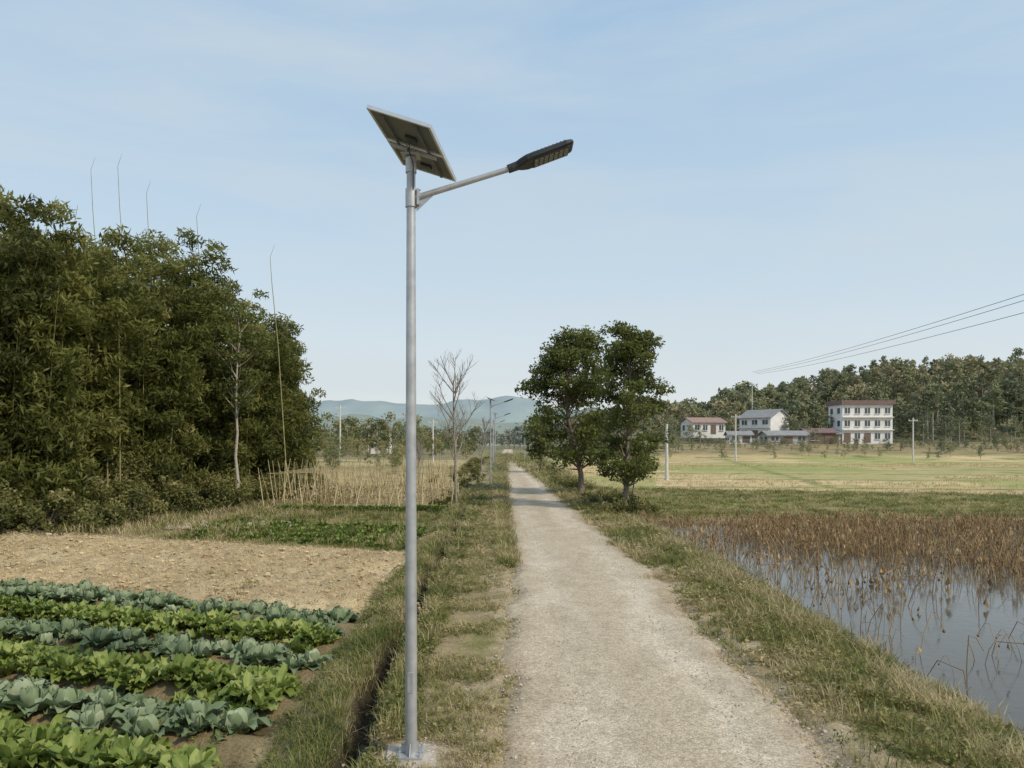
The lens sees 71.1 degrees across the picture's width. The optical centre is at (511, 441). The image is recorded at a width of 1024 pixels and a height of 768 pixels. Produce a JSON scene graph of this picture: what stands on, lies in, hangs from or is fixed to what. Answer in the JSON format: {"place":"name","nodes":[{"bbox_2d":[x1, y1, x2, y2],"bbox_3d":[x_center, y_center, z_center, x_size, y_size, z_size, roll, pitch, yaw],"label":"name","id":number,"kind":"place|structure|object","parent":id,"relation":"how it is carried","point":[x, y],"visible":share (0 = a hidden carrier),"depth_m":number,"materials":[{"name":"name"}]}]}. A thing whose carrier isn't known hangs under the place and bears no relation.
{"place":"outdoors","nodes":[
{"label":"outdoors","id":0,"kind":"place"},
{"bbox_2d":[354,534,455,767],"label":"ditch water","id":1,"kind":"structure","parent":0,"point":[360,748],"depth_m":9.11,"materials":[{"name":"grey liquid"}]},
{"bbox_2d":[310,407,631,445],"bbox_3d":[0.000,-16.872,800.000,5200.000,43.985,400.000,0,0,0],"label":"distant hills","id":2,"kind":"structure","parent":0,"point":[473,423],"depth_m":753.89,"materials":[{"name":"green plant"}]},
{"bbox_2d":[306,396,707,422],"bbox_3d":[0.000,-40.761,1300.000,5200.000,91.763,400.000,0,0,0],"label":"distant hills","id":3,"kind":"structure","parent":0,"point":[519,409],"depth_m":1241.36,"materials":[{"name":"blue"}]},
{"bbox_2d":[0,384,1023,767],"bbox_3d":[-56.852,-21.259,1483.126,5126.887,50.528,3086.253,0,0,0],"label":"ground","id":4,"kind":"structure","parent":0,"point":[238,748],"depth_m":18.62,"materials":[{"name":"brown soil"}]},
{"bbox_2d":[0,708,221,767],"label":"leafy greens row","id":5,"kind":"object","parent":4,"relation":"on","point":[23,744],"visible":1,"depth_m":7.11,"materials":[{"name":"green plant"}]},
{"bbox_2d":[0,676,272,740],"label":"cabbage row","id":6,"kind":"object","parent":4,"relation":"on","point":[99,707],"visible":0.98,"depth_m":8.28,"materials":[{"name":"green plant"}]},
{"bbox_2d":[0,630,303,715],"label":"leafy greens row","id":7,"kind":"object","parent":4,"relation":"on","point":[262,688],"visible":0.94,"depth_m":9.60,"materials":[{"name":"green plant"}]},
{"bbox_2d":[0,155,328,515],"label":"bamboo grove","id":8,"kind":"object","parent":4,"relation":"on","point":[78,373],"visible":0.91,"depth_m":32.15,"materials":[{"name":"green plant"}]},
{"bbox_2d":[0,615,334,673],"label":"cabbage row","id":9,"kind":"object","parent":4,"relation":"on","point":[247,651],"visible":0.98,"depth_m":11.01,"materials":[{"name":"green plant"}]},
{"bbox_2d":[0,437,340,532],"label":"undergrowth shrubs","id":10,"kind":"object","parent":4,"relation":"on","point":[138,495],"visible":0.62,"depth_m":32.43,"materials":[{"name":"green plant"}]},
{"bbox_2d":[0,592,340,655],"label":"leafy greens row","id":11,"kind":"object","parent":4,"relation":"on","point":[303,635],"visible":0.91,"depth_m":12.29,"materials":[{"name":"green plant"}]},
{"bbox_2d":[0,577,360,635],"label":"cabbage row","id":12,"kind":"object","parent":4,"relation":"on","point":[84,590],"visible":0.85,"depth_m":13.88,"materials":[{"name":"green plant"}]},
{"bbox_2d":[0,531,402,611],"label":"soil clods","id":13,"kind":"object","parent":4,"relation":"on","point":[125,576],"visible":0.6,"depth_m":18.87,"materials":[{"name":"brown soil"}]},
{"bbox_2d":[0,527,403,612],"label":"straw litter","id":14,"kind":"object","parent":4,"relation":"on","point":[138,542],"visible":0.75,"depth_m":19.03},
{"bbox_2d":[164,519,307,529],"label":"field rocks","id":15,"kind":"object","parent":4,"relation":"on","point":[170,528],"visible":0.2,"depth_m":27.54,"materials":[{"name":"stone"}]},
{"bbox_2d":[204,302,271,488],"bbox_3d":[-14.535,-1.996,38.004,3.522,10.961,3.590,0,0,-36],"label":"slender tree","id":16,"kind":"object","parent":4,"relation":"on","point":[253,381],"visible":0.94,"depth_m":37.80,"materials":[{"name":"green plant"}]},
{"bbox_2d":[251,365,289,417],"bbox_3d":[-15.132,-0.729,43.616,3.961,8.464,3.770,0,0,25],"label":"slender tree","id":17,"kind":"object","parent":4,"relation":"on","point":[279,415],"visible":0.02,"depth_m":42.80,"materials":[{"name":"green plant"}]},
{"bbox_2d":[179,504,452,548],"bbox_3d":[-7.261,3.192,28.394,9.181,0.449,12.958,0,0,0],"label":"vegetable patch","id":18,"kind":"object","parent":4,"relation":"on","point":[338,536],"visible":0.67,"depth_m":25.93,"materials":[{"name":"green plant"}]},
{"bbox_2d":[339,405,344,460],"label":"utility pole","id":19,"kind":"object","parent":4,"relation":"on","point":[340,426],"visible":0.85,"depth_m":120.92,"materials":[{"name":"concrete"}]},
{"bbox_2d":[258,457,459,505],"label":"bean stakes","id":20,"kind":"object","parent":4,"relation":"on","point":[351,469],"visible":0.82,"depth_m":38.21,"materials":[{"name":"beige wood"}]},
{"bbox_2d":[368,430,391,453],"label":"walls","id":21,"kind":"structure","parent":4,"relation":"on","point":[373,451],"depth_m":181.94,"materials":[{"name":"white paint"}]},
{"bbox_2d":[300,411,481,477],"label":"treeline","id":22,"kind":"object","parent":4,"relation":"on","point":[350,439],"visible":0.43,"depth_m":151.86,"materials":[{"name":"green plant"}]},
{"bbox_2d":[333,721,494,767],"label":"rubble","id":23,"kind":"object","parent":4,"relation":"on","point":[418,762],"visible":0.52,"depth_m":7.24,"materials":[{"name":"stone"}]},
{"bbox_2d":[416,434,424,481],"bbox_3d":[-7.714,1.367,58.131,1.324,4.080,1.615,0,0,0],"label":"bare tree","id":24,"kind":"object","parent":4,"relation":"on","point":[419,456],"visible":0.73,"depth_m":58.11,"materials":[{"name":"plant"}]},
{"bbox_2d":[428,419,437,461],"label":"utility pole","id":25,"kind":"object","parent":4,"relation":"on","point":[433,421],"visible":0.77,"depth_m":117.92,"materials":[{"name":"concrete"}]},
{"bbox_2d":[428,350,484,503],"bbox_3d":[-2.911,-0.704,35.565,2.872,7.967,3.290,0,0,-16],"label":"bare tree","id":26,"kind":"object","parent":4,"relation":"on","point":[453,417],"visible":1,"depth_m":35.10,"materials":[{"name":"grey plant"}]},
{"bbox_2d":[366,104,573,767],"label":"street lamp","id":27,"kind":"object","parent":4,"relation":"on","point":[415,144],"visible":1,"depth_m":7.05,"materials":[{"name":"metal"}]},
{"bbox_2d":[471,416,489,471],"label":"bare tree","id":28,"kind":"object","parent":4,"relation":"on","point":[484,435],"visible":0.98,"depth_m":75.73,"materials":[{"name":"plant"}]},
{"bbox_2d":[491,419,504,460],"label":"street lamp","id":29,"kind":"object","parent":4,"relation":"on","point":[493,437],"visible":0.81,"depth_m":99.95,"materials":[{"name":"metal"}]},
{"bbox_2d":[309,398,688,449],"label":"distant treeline","id":30,"kind":"object","parent":4,"relation":"on","point":[514,437],"visible":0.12,"depth_m":317.48,"materials":[{"name":"green plant"}]},
{"bbox_2d":[487,397,512,485],"bbox_3d":[-0.857,0.126,50.000,1.918,6.463,1.390,0,0,0],"label":"street lamp","id":31,"kind":"object","parent":4,"relation":"on","point":[491,406],"visible":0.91,"depth_m":49.95,"materials":[{"name":"metal"}]},
{"bbox_2d":[493,412,509,469],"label":"street lamp","id":32,"kind":"object","parent":4,"relation":"on","point":[495,442],"visible":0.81,"depth_m":73.97,"materials":[{"name":"metal"}]},
{"bbox_2d":[0,451,1023,767],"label":"grass","id":33,"kind":"structure","parent":4,"relation":"on","point":[970,735],"depth_m":11.96,"materials":[{"name":"green plant"}]},
{"bbox_2d":[522,411,557,469],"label":"sapling tree","id":34,"kind":"object","parent":4,"relation":"on","point":[538,449],"visible":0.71,"depth_m":71.58,"materials":[{"name":"green plant"}]},
{"bbox_2d":[426,456,659,514],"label":"roadside shrubs","id":35,"kind":"object","parent":4,"relation":"on","point":[468,467],"visible":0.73,"depth_m":39.47,"materials":[{"name":"green plant"}]},
{"bbox_2d":[514,325,619,491],"bbox_3d":[3.339,-1.872,43.206,6.426,10.402,6.613,0,0,0],"label":"camphor tree","id":36,"kind":"object","parent":4,"relation":"on","point":[570,353],"visible":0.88,"depth_m":42.12,"materials":[{"name":"green plant"}]},
{"bbox_2d":[582,319,675,505],"bbox_3d":[5.410,-1.168,33.594,4.481,9.172,4.348,0,0,0],"label":"camphor tree","id":37,"kind":"object","parent":4,"relation":"on","point":[638,345],"visible":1,"depth_m":32.94,"materials":[{"name":"green plant"}]},
{"bbox_2d":[621,438,650,496],"bbox_3d":[6.314,1.631,36.825,1.924,3.725,2.165,0,0,0],"label":"sapling tree","id":38,"kind":"object","parent":4,"relation":"on","point":[633,465],"visible":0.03,"depth_m":36.91,"materials":[{"name":"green plant"}]},
{"bbox_2d":[304,462,1022,494],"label":"rice stubble","id":39,"kind":"object","parent":4,"relation":"on","point":[753,480],"visible":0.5,"depth_m":64.46,"materials":[{"name":"beige plant"}]},
{"bbox_2d":[665,424,668,479],"bbox_3d":[13.600,1.061,62.990,0.304,5.220,0.340,0,0,0],"label":"utility pole","id":40,"kind":"object","parent":4,"relation":"on","point":[666,462],"visible":0.76,"depth_m":62.89,"materials":[{"name":"concrete"}]},
{"bbox_2d":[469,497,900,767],"bbox_3d":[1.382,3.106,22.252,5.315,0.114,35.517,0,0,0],"label":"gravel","id":41,"kind":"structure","parent":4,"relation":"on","point":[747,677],"depth_m":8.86,"materials":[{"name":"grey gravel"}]},
{"bbox_2d":[681,422,724,437],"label":"walls","id":42,"kind":"structure","parent":4,"relation":"on","point":[718,434],"depth_m":176.79,"materials":[{"name":"white paint"}]},
{"bbox_2d":[682,425,722,430],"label":"windows","id":43,"kind":"structure","parent":42,"relation":"attached to","point":[683,427],"depth_m":177.04,"materials":[{"name":"grey glass"}]},
{"bbox_2d":[679,417,727,423],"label":"roof","id":44,"kind":"structure","parent":42,"relation":"on","point":[704,420],"depth_m":177.93,"materials":[{"name":"tile"}]},
{"bbox_2d":[711,425,715,433],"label":"door","id":45,"kind":"structure","parent":42,"relation":"attached to","point":[713,429],"depth_m":176.71,"materials":[{"name":"brown wood"}]},
{"bbox_2d":[731,414,739,460],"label":"utility pole","id":46,"kind":"object","parent":4,"relation":"on","point":[735,439],"visible":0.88,"depth_m":124.90,"materials":[{"name":"concrete"}]},
{"bbox_2d":[723,431,754,443],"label":"farm shed","id":47,"kind":"structure","parent":4,"relation":"on","point":[744,437],"depth_m":164.01,"materials":[{"name":"white paint"}]},
{"bbox_2d":[743,436,749,442],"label":"door","id":48,"kind":"structure","parent":47,"relation":"in","point":[746,439],"depth_m":163.79,"materials":[{"name":"brown wood"}]},
{"bbox_2d":[749,383,754,409],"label":"utility pole","id":49,"kind":"object","parent":4,"relation":"on","point":[752,384],"visible":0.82,"depth_m":199.93,"materials":[{"name":"concrete"}]},
{"bbox_2d":[739,417,788,441],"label":"walls","id":50,"kind":"structure","parent":4,"relation":"on","point":[775,423],"depth_m":172.78,"materials":[{"name":"white paint"}]},
{"bbox_2d":[751,430,757,437],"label":"door","id":51,"kind":"structure","parent":50,"relation":"attached to","point":[755,432],"depth_m":173.54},
{"bbox_2d":[742,420,767,430],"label":"windows","id":52,"kind":"structure","parent":50,"relation":"attached to","point":[744,422],"depth_m":173.55,"materials":[{"name":"grey glass"}]},
{"bbox_2d":[741,420,770,430],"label":"window frames and ledges","id":53,"kind":"structure","parent":50,"relation":"attached to","point":[755,427],"depth_m":173.45,"materials":[{"name":"white paint"}]},
{"bbox_2d":[736,409,788,418],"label":"roof","id":54,"kind":"structure","parent":50,"relation":"on","point":[765,413],"depth_m":174.19,"materials":[{"name":"grey tile"}]},
{"bbox_2d":[773,411,787,416],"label":"gables","id":55,"kind":"object","parent":50,"relation":"on","point":[780,414],"visible":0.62,"depth_m":172.56,"materials":[{"name":"white paint"}]},
{"bbox_2d":[756,431,811,444],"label":"outbuilding","id":56,"kind":"structure","parent":4,"relation":"on","point":[796,437],"depth_m":157.58,"materials":[{"name":"white paint"}]},
{"bbox_2d":[760,437,804,440],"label":"windows","id":57,"kind":"structure","parent":56,"relation":"in","point":[773,438],"depth_m":157.55,"materials":[{"name":"grey glass"}]},
{"bbox_2d":[784,437,792,443],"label":"door","id":58,"kind":"structure","parent":56,"relation":"in","point":[789,438],"depth_m":157.44,"materials":[{"name":"brown wood"}]},
{"bbox_2d":[564,414,1023,459],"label":"hedgerow trees","id":59,"kind":"object","parent":4,"relation":"on","point":[942,442],"visible":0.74,"depth_m":157.00,"materials":[{"name":"green plant"}]},
{"bbox_2d":[798,428,838,443],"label":"brick shed","id":60,"kind":"structure","parent":4,"relation":"on","point":[828,433],"depth_m":161.52,"materials":[{"name":"brown brick"}]},
{"bbox_2d":[824,435,833,443],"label":"door","id":61,"kind":"structure","parent":60,"relation":"in","point":[830,440],"depth_m":161.53,"materials":[{"name":"brown wood"}]},
{"bbox_2d":[631,353,1023,442],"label":"hillside forest","id":62,"kind":"object","parent":4,"relation":"on","point":[800,398],"visible":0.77,"depth_m":215.61,"materials":[{"name":"green plant"}]},
{"bbox_2d":[835,429,843,443],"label":"farm shed","id":63,"kind":"structure","parent":4,"relation":"on","point":[838,434],"depth_m":165.76,"materials":[{"name":"white paint"}]},
{"bbox_2d":[828,404,892,443],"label":"walls","id":64,"kind":"structure","parent":4,"relation":"on","point":[852,413],"depth_m":166.53,"materials":[{"name":"white paint"}]},
{"bbox_2d":[844,433,870,442],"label":"door","id":65,"kind":"structure","parent":64,"relation":"attached to","point":[847,436],"depth_m":166.34,"materials":[{"name":"brown wood"}]},
{"bbox_2d":[830,408,889,438],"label":"windows","id":66,"kind":"structure","parent":64,"relation":"attached to","point":[887,423],"depth_m":166.47,"materials":[{"name":"grey glass"}]},
{"bbox_2d":[826,400,895,405],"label":"roof","id":67,"kind":"structure","parent":64,"relation":"on","point":[874,402],"depth_m":165.95,"materials":[{"name":"red tile"}]},
{"bbox_2d":[842,408,893,439],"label":"window frames and ledges","id":68,"kind":"structure","parent":64,"relation":"attached to","point":[867,424],"depth_m":166.18,"materials":[{"name":"white paint"}]},
{"bbox_2d":[908,418,917,460],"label":"utility pole","id":69,"kind":"object","parent":4,"relation":"on","point":[913,420],"visible":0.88,"depth_m":125.94,"materials":[{"name":"concrete"}]},
{"bbox_2d":[870,347,1023,442],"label":"hillside pines","id":70,"kind":"object","parent":4,"relation":"on","point":[996,394],"visible":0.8,"depth_m":199.03,"materials":[{"name":"green plant"}]},
{"bbox_2d":[0,0,1023,410],"label":"sky","id":71,"kind":"structure","parent":0,"point":[750,186],"materials":[{"name":"blue"}]},
{"bbox_2d":[498,449,832,767],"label":"dirt road","id":72,"kind":"structure","parent":0,"point":[642,697],"depth_m":9.59,"materials":[{"name":"beige gravel"}]},
{"bbox_2d":[656,521,1023,739],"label":"pond water","id":73,"kind":"structure","parent":0,"point":[994,680],"depth_m":15.11,"materials":[{"name":"grey liquid"}]},
{"bbox_2d":[632,505,1023,703],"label":"dead lotus plants","id":74,"kind":"object","parent":73,"relation":"on","point":[855,526],"visible":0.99,"depth_m":23.28,"materials":[{"name":"brown plant"}]},
{"bbox_3d":[41.000,-3.865,50.000,1.600,15.100,0.320,0,0,0],"label":"utility pole","id":75,"kind":"object","parent":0,"visible":0},
{"bbox_2d":[754,294,1023,373],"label":"power lines","id":76,"kind":"object","parent":75,"relation":"hanging from","point":[913,333],"visible":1,"depth_m":82.07,"materials":[{"name":"metal"}]}
]}

